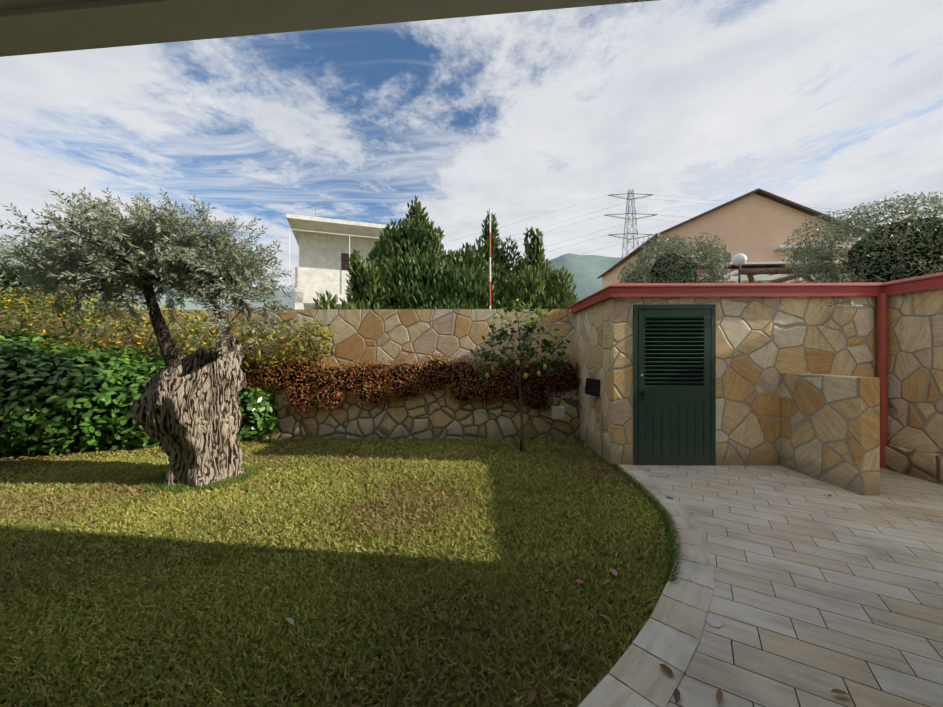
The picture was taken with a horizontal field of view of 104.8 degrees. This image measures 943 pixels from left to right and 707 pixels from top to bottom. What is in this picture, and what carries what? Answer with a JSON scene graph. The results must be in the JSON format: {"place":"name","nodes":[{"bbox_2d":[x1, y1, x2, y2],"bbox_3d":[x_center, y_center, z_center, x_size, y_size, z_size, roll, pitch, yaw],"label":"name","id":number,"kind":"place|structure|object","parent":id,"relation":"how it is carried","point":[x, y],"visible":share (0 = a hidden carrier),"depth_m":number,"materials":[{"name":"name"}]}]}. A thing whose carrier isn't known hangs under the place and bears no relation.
{"place":"outdoors","nodes":[
{"label":"outdoors","id":0,"kind":"place"},
{"bbox_2d":[0,245,622,309],"bbox_3d":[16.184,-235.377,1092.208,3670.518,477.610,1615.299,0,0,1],"label":"mountains","id":1,"kind":"structure","parent":0,"point":[587,271],"depth_m":1287.47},
{"bbox_2d":[0,437,668,706],"bbox_3d":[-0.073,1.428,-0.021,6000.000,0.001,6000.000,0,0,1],"label":"lawn","id":2,"kind":"structure","parent":0,"point":[451,690],"depth_m":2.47,"materials":[{"name":"green plant"}]},
{"bbox_2d":[0,237,137,309],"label":"olive tree","id":3,"kind":"object","parent":2,"relation":"on","point":[18,270],"depth_m":7.77,"materials":[{"name":"green plant"}]},
{"bbox_2d":[0,328,278,456],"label":"laurel hedge","id":4,"kind":"object","parent":2,"relation":"on","point":[24,442],"depth_m":5.10,"materials":[{"name":"green plant"}]},
{"bbox_2d":[9,437,272,457],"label":"fallen hedge leaves","id":5,"kind":"object","parent":2,"relation":"on","point":[41,455],"visible":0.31,"depth_m":5.14,"materials":[{"name":"green plant"}]},
{"bbox_2d":[0,187,296,488],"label":"olive","id":6,"kind":"object","parent":2,"relation":"on","point":[166,258],"depth_m":3.88,"materials":[{"name":"green plant"}]},
{"bbox_2d":[0,283,337,389],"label":"yellow shrub","id":7,"kind":"object","parent":2,"relation":"on","point":[13,305],"depth_m":5.95,"materials":[{"name":"yellow plant"}]},
{"bbox_2d":[246,303,291,309],"bbox_3d":[-4.877,0.078,9.033,2.317,2.734,2.452,0,0,1],"label":"dark shrub","id":8,"kind":"object","parent":2,"relation":"on","point":[271,308],"visible":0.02,"depth_m":8.33,"materials":[{"name":"green plant"}]},
{"bbox_2d":[0,309,574,389],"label":"garden wall","id":9,"kind":"structure","parent":2,"relation":"on","point":[364,335],"depth_m":6.42,"materials":[{"name":"stone"}]},
{"bbox_2d":[311,247,392,308],"bbox_3d":[-2.653,-0.536,8.511,2.506,4.066,2.716,0,0,1],"label":"conifer","id":10,"kind":"object","parent":2,"relation":"on","point":[329,302],"depth_m":8.39,"materials":[{"name":"green plant"}]},
{"bbox_2d":[286,214,445,308],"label":"white house walls","id":11,"kind":"structure","parent":2,"relation":"on","point":[318,270],"depth_m":26.84,"materials":[{"name":"white paint"}]},
{"bbox_2d":[289,229,379,286],"bbox_3d":[-8.764,-6.560,26.086,7.859,3.926,0.060,0,0,-19],"label":"white house awning frame","id":12,"kind":"object","parent":11,"relation":"attached to","point":[322,232],"visible":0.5,"depth_m":25.43,"materials":[{"name":"white metal"}]},
{"bbox_2d":[318,253,383,308],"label":"white house windows","id":13,"kind":"structure","parent":11,"relation":"in","point":[344,259],"depth_m":28.34,"materials":[{"name":"glass"}]},
{"bbox_2d":[140,463,685,584],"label":"lawn grass tufts","id":14,"kind":"object","parent":2,"relation":"on","point":[176,488],"visible":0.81,"depth_m":3.74,"materials":[{"name":"green plant"}]},
{"bbox_2d":[339,195,501,308],"bbox_3d":[-1.672,-1.386,10.079,5.825,5.760,5.972,0,0,1],"label":"conifer","id":15,"kind":"object","parent":2,"relation":"on","point":[433,245],"depth_m":8.89,"materials":[{"name":"green plant"}]},
{"bbox_2d":[262,389,580,439],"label":"garden wall","id":16,"kind":"structure","parent":2,"relation":"on","point":[436,415],"depth_m":6.09,"materials":[{"name":"stone"}]},
{"bbox_2d":[240,351,579,415],"bbox_3d":[-1.339,0.499,6.241,6.611,1.083,0.713,0,0,1],"label":"hedge","id":17,"kind":"object","parent":16,"relation":"on","point":[394,374],"depth_m":6.05,"materials":[{"name":"brown plant"}]},
{"bbox_2d":[67,469,848,703],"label":"fallen leaves","id":18,"kind":"object","parent":2,"relation":"on","point":[532,696],"visible":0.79,"depth_m":1.60,"materials":[{"name":"brown plant"}]},
{"bbox_2d":[442,211,519,307],"bbox_3d":[0.098,-1.299,10.394,5.258,5.615,4.995,0,0,1],"label":"conifer","id":19,"kind":"object","parent":2,"relation":"on","point":[469,257],"depth_m":9.90,"materials":[{"name":"green plant"}]},
{"bbox_2d":[470,297,570,451],"bbox_3d":[0.709,0.296,5.296,1.447,2.266,0.717,0,0,1],"label":"lemon","id":20,"kind":"object","parent":2,"relation":"on","point":[504,335],"depth_m":5.30,"materials":[{"name":"green plant"}]},
{"bbox_2d":[485,339,548,378],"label":"lemon fruits","id":21,"kind":"object","parent":20,"relation":"attached to","point":[518,363],"visible":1,"depth_m":5.07,"materials":[{"name":"food"}]},
{"bbox_2d":[480,226,575,308],"bbox_3d":[1.650,-1.019,10.208,4.682,5.069,4.421,0,0,1],"label":"conifer","id":22,"kind":"object","parent":2,"relation":"on","point":[524,277],"depth_m":9.44,"materials":[{"name":"green plant"}]},
{"bbox_2d":[546,269,578,308],"bbox_3d":[2.263,-0.513,10.652,3.165,4.034,3.011,0,0,1],"label":"conifer","id":23,"kind":"object","parent":2,"relation":"on","point":[575,298],"depth_m":10.21,"materials":[{"name":"green plant"}]},
{"bbox_2d":[553,392,602,454],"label":"wall pipes","id":24,"kind":"object","parent":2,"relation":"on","point":[579,396],"depth_m":5.94,"materials":[{"name":"grey"}]},
{"bbox_2d":[551,406,564,418],"bbox_3d":[1.416,0.968,5.957,0.200,0.200,0.140,0,0,1],"label":"electrical box","id":25,"kind":"object","parent":24,"relation":"attached to","point":[557,412],"visible":1,"depth_m":5.89,"materials":[{"name":"white plastic"}]},
{"bbox_2d":[605,189,656,259],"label":"transmission tower","id":26,"kind":"structure","parent":2,"relation":"on","point":[632,213],"depth_m":54.59,"materials":[{"name":"grey metal"}]},
{"bbox_2d":[138,195,924,307],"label":"power lines","id":27,"kind":"object","parent":26,"relation":"attached to","point":[591,233],"visible":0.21,"depth_m":55.45,"materials":[{"name":"grey metal"}]},
{"bbox_2d":[602,193,853,288],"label":"peach house walls","id":28,"kind":"structure","parent":2,"relation":"on","point":[753,227],"depth_m":16.80,"materials":[{"name":"beige paint"}]},
{"bbox_2d":[597,188,862,278],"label":"roof","id":29,"kind":"structure","parent":28,"relation":"on","point":[787,202],"depth_m":16.60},
{"bbox_2d":[691,244,853,266],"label":"peach house trim","id":30,"kind":"structure","parent":28,"relation":"attached to","point":[757,264],"depth_m":16.37,"materials":[{"name":"white paint"}]},
{"bbox_2d":[793,251,832,266],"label":"peach house windows","id":31,"kind":"structure","parent":28,"relation":"in","point":[808,257],"depth_m":16.60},
{"bbox_2d":[575,288,942,465],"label":"stone wall","id":32,"kind":"structure","parent":2,"relation":"on","point":[763,344],"depth_m":4.52,"materials":[{"name":"beige stone"}]},
{"bbox_2d":[585,378,599,396],"bbox_3d":[1.735,0.478,5.203,0.147,0.249,0.320,0,0,1],"label":"mailbox","id":33,"kind":"object","parent":32,"relation":"attached to","point":[592,386],"visible":0.92,"depth_m":5.05,"materials":[{"name":"black plastic"}]},
{"bbox_2d":[633,304,715,465],"bbox_3d":[2.535,0.408,4.542,1.020,2.040,0.030,0,0,1],"label":"door leaf","id":34,"kind":"object","parent":32,"relation":"attached to","point":[674,424],"visible":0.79,"depth_m":4.53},
{"bbox_2d":[641,389,653,401],"bbox_3d":[2.182,0.528,4.508,0.140,0.160,0.052,0,0,1],"label":"door handle","id":35,"kind":"object","parent":34,"relation":"attached to","point":[642,395],"visible":0.98,"depth_m":4.53,"materials":[{"name":"black metal"}]},
{"bbox_2d":[645,317,704,384],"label":"door louvres","id":36,"kind":"object","parent":34,"relation":"attached to","point":[673,350],"depth_m":4.53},
{"bbox_2d":[618,232,730,282],"bbox_3d":[4.570,-1.686,8.073,2.295,2.344,2.488,0,0,1],"label":"bush","id":37,"kind":"object","parent":32,"relation":"on","point":[715,267],"depth_m":7.49,"materials":[{"name":"green plant"}]},
{"bbox_2d":[738,266,740,282],"bbox_3d":[6.560,-1.502,8.881,0.046,1.320,0.046,0,0,23],"label":"lamp post","id":38,"kind":"object","parent":32,"relation":"on","point":[739,275],"depth_m":8.86,"materials":[{"name":"grey metal"}]},
{"bbox_2d":[732,254,746,265],"bbox_3d":[6.560,-2.292,8.881,0.300,0.300,0.300,0,0,1],"label":"globe lamp","id":39,"kind":"object","parent":38,"relation":"on","point":[739,259],"visible":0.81,"depth_m":8.79,"materials":[{"name":"white glass"}]},
{"bbox_2d":[566,272,942,312],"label":"roof fascia","id":40,"kind":"structure","parent":32,"relation":"on","point":[919,283],"depth_m":4.47,"materials":[{"name":"red metal"}]},
{"bbox_2d":[755,281,786,282],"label":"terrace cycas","id":41,"kind":"object","parent":32,"relation":"on","point":[765,282],"visible":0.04,"depth_m":8.63,"materials":[{"name":"green"}]},
{"bbox_2d":[740,264,861,282],"bbox_3d":[10.830,-1.335,8.518,10.455,0.985,3.120,0,0,1],"label":"pergola","id":42,"kind":"object","parent":32,"relation":"on","point":[749,272],"visible":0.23,"depth_m":7.42,"materials":[{"name":"brown wood"}]},
{"bbox_2d":[827,301,872,308],"bbox_3d":[4.465,-0.587,4.276,0.320,0.100,0.420,0,0,29],"label":"shower head","id":43,"kind":"object","parent":32,"relation":"attached to","point":[850,306],"visible":1,"depth_m":4.24},
{"bbox_2d":[782,191,942,282],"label":"olive tree","id":44,"kind":"object","parent":32,"relation":"on","point":[849,228],"depth_m":6.11,"materials":[{"name":"green plant"}]},
{"bbox_2d":[875,293,888,467],"bbox_3d":[5.019,0.328,4.443,0.104,2.120,0.122,0,0,1],"label":"downpipe","id":45,"kind":"object","parent":32,"relation":"attached to","point":[882,367],"visible":0.79,"depth_m":4.40,"materials":[{"name":"red metal"}]},
{"bbox_2d":[0,0,942,290],"label":"sky","id":46,"kind":"structure","parent":0,"point":[834,105],"materials":[{"name":"blue"}]},
{"bbox_2d":[489,208,490,308],"bbox_3d":[0.362,-0.687,7.023,0.031,4.230,0.031,0,0,-22],"label":"pole","id":47,"kind":"object","parent":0,"point":[490,258],"visible":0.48,"depth_m":7.01,"materials":[{"name":"white metal"}]},
{"bbox_2d":[578,464,713,706],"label":"patio border tiles","id":48,"kind":"object","parent":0,"point":[642,672],"visible":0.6,"depth_m":1.82,"materials":[{"name":"beige stone"}]},
{"bbox_2d":[666,496,721,627],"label":"fallen leaves","id":49,"kind":"object","parent":48,"relation":"on","point":[713,622],"visible":1,"depth_m":1.88,"materials":[{"name":"beige plant"}]},
{"bbox_2d":[638,309,700,381],"bbox_3d":[2.544,0.363,5.130,1.420,2.130,0.620,0,0,1],"label":"dark shed interior","id":50,"kind":"object","parent":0,"point":[673,348],"visible":0.07,"depth_m":4.82,"materials":[{"name":"black"}]},
{"bbox_2d":[704,252,731,266],"bbox_3d":[11.319,-4.322,16.703,1.111,0.600,0.449,0,0,1],"label":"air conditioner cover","id":51,"kind":"object","parent":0,"point":[729,257],"visible":0.19,"depth_m":16.48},
{"bbox_2d":[697,266,823,282],"bbox_3d":[11.481,-3.332,15.389,5.550,1.380,3.278,0,0,1],"label":"pergola","id":52,"kind":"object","parent":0,"point":[732,269],"depth_m":16.28,"materials":[{"name":"brown wood"}]},
{"bbox_2d":[700,270,855,282],"bbox_3d":[10.944,-0.972,12.916,5.706,3.600,2.284,0,0,1],"label":"peach house pergola","id":53,"kind":"object","parent":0,"point":[760,277],"visible":0.08,"depth_m":12.50,"materials":[{"name":"white"}]},
{"bbox_2d":[614,466,942,706],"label":"paving grout","id":54,"kind":"object","parent":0,"point":[811,591],"visible":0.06,"depth_m":2.13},
{"bbox_2d":[627,465,942,706],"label":"patio planks","id":55,"kind":"object","parent":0,"point":[752,686],"visible":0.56,"depth_m":2.15,"materials":[{"name":"beige tile"}]},
{"bbox_2d":[781,373,879,495],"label":"low stone wall","id":56,"kind":"structure","parent":55,"relation":"on","point":[830,429],"depth_m":3.84,"materials":[{"name":"stone"}]},
{"bbox_2d":[884,443,942,484],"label":"plinth wall","id":57,"kind":"structure","parent":55,"relation":"on","point":[920,464],"depth_m":4.09,"materials":[{"name":"stone"}]},
{"bbox_3d":[-3.026,-1.922,-3.553,12.800,6.700,11.450,0,0,1],"label":"house","id":58,"kind":"object","parent":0,"visible":0},
{"bbox_2d":[0,0,98,9],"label":"porch slab","id":59,"kind":"structure","parent":58,"relation":"attached to","point":[10,4],"depth_m":1.33,"materials":[{"name":"paint"}]},
{"bbox_2d":[0,0,655,56],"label":"roof overhang","id":60,"kind":"object","parent":59,"relation":"attached to","point":[75,26],"depth_m":1.36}
]}

